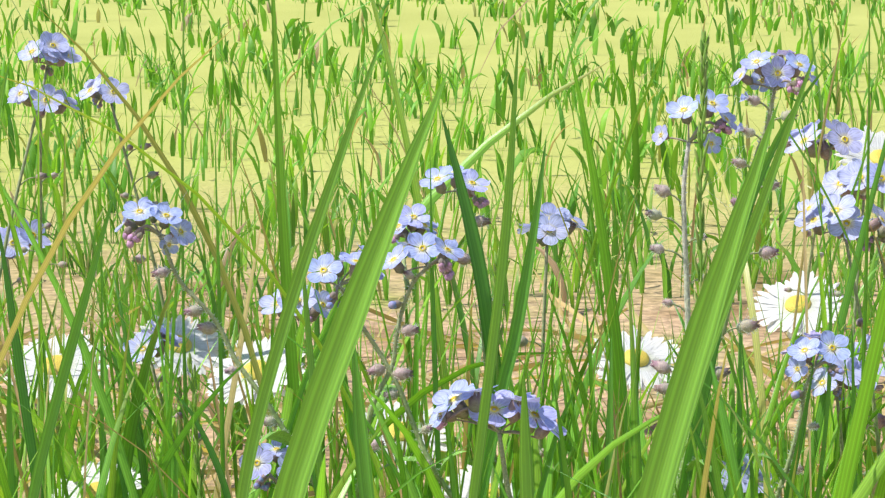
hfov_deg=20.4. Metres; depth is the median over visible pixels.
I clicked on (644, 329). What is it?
thatch
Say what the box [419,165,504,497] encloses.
forget me not
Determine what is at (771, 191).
forget me not hairs
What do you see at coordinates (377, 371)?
forget me not
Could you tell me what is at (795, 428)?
forget me not hairs
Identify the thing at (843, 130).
forget me not
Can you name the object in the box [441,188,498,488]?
forget me not hairs
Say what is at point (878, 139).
daisy rays
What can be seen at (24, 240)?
forget me not
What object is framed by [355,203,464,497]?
forget me not
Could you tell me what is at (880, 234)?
forget me not
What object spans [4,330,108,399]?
daisy rays
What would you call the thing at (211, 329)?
forget me not hairs
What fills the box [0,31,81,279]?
forget me not
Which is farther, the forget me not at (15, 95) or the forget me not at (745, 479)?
the forget me not at (15, 95)
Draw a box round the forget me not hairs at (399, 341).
[355,231,431,484]
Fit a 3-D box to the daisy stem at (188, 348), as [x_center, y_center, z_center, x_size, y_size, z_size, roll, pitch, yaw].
[-0.092,0.068,0.871,0.011,0.076,0.009,0,8,1]
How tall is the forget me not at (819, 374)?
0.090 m
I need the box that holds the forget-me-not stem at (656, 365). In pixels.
[650,360,689,497]
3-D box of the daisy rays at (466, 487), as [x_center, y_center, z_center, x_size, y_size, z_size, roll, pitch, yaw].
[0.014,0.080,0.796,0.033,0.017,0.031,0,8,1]
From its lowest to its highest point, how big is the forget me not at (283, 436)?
0.102 m
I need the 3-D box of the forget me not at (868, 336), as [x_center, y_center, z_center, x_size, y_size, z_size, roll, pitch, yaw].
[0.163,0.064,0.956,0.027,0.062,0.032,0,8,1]
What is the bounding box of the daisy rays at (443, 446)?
[346,401,446,471]
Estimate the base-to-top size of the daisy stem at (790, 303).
0.057 m
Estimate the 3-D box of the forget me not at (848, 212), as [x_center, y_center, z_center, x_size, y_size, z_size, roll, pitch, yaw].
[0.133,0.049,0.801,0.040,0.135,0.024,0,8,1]
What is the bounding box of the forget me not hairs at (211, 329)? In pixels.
[144,223,291,489]
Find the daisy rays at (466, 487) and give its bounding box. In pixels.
[441,464,512,497]
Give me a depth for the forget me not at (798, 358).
0.65 m
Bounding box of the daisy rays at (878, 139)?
[834,125,884,168]
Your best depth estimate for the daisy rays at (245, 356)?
0.84 m
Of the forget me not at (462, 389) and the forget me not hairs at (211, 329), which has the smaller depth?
the forget me not at (462, 389)
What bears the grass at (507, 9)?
on the ground at (408, 20)
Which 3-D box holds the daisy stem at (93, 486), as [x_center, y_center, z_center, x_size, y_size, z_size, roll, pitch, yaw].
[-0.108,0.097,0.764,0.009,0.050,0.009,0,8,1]
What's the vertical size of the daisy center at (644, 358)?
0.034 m
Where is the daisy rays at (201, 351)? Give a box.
[131,314,226,376]
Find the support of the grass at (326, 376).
on the ground at (408, 20)
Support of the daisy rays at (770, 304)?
on the ground at (408, 20)
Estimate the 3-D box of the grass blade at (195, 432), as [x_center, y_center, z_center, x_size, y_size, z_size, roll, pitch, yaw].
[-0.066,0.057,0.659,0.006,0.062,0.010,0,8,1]
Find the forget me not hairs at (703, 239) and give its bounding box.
[645,124,705,367]
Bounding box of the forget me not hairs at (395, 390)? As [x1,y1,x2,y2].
[332,276,461,488]
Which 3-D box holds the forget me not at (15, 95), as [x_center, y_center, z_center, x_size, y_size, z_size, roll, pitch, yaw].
[-0.139,0.022,0.874,0.026,0.167,0.038,0,8,1]
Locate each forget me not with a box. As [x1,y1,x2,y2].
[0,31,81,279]
[0,218,51,497]
[7,80,79,441]
[76,74,197,485]
[115,197,313,495]
[123,320,201,441]
[239,440,287,490]
[259,285,330,430]
[307,245,465,497]
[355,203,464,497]
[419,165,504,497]
[429,379,566,497]
[517,202,587,476]
[645,89,737,477]
[677,49,818,478]
[708,454,771,492]
[746,330,849,497]
[784,119,862,417]
[793,193,884,457]
[811,356,876,476]
[818,158,884,348]
[842,334,884,428]
[856,206,884,350]
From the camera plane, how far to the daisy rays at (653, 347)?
1.07 m
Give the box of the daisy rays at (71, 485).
[54,461,141,497]
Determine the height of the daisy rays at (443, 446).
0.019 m
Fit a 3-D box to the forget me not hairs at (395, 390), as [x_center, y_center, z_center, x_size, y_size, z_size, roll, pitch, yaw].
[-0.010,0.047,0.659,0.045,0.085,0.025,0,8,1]
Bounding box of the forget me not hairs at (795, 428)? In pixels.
[762,357,819,497]
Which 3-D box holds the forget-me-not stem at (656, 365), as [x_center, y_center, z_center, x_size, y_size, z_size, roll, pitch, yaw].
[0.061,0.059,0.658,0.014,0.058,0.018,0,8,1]
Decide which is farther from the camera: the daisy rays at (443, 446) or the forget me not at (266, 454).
the daisy rays at (443, 446)
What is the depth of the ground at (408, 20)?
2.45 m
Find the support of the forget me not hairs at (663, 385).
on the ground at (408, 20)
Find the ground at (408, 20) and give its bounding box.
[0,0,884,497]
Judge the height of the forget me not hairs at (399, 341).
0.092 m
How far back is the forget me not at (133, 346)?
0.78 m
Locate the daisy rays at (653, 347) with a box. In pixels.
[592,326,679,392]
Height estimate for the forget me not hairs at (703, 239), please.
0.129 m
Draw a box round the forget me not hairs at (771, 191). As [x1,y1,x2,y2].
[678,74,797,481]
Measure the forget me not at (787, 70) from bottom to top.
0.141 m
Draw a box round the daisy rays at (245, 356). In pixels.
[206,337,305,405]
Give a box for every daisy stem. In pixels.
[43,355,61,434]
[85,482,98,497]
[169,335,191,485]
[241,360,265,497]
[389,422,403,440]
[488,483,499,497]
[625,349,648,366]
[784,295,811,407]
[870,149,884,262]
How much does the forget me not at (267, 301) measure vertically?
0.112 m
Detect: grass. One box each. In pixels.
[0,26,884,497]
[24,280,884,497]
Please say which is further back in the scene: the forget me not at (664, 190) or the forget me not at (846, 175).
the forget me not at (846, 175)
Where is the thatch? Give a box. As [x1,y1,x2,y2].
[0,251,884,497]
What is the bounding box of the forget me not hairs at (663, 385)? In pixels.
[649,354,687,481]
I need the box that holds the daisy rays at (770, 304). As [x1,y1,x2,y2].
[754,270,843,338]
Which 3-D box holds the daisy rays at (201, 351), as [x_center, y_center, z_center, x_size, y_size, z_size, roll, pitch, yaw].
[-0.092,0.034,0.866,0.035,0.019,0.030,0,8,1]
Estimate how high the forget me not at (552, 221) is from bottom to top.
0.134 m
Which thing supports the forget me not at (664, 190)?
on the ground at (408, 20)
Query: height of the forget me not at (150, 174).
0.165 m
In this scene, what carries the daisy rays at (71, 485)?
on the ground at (408, 20)
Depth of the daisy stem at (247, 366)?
0.84 m

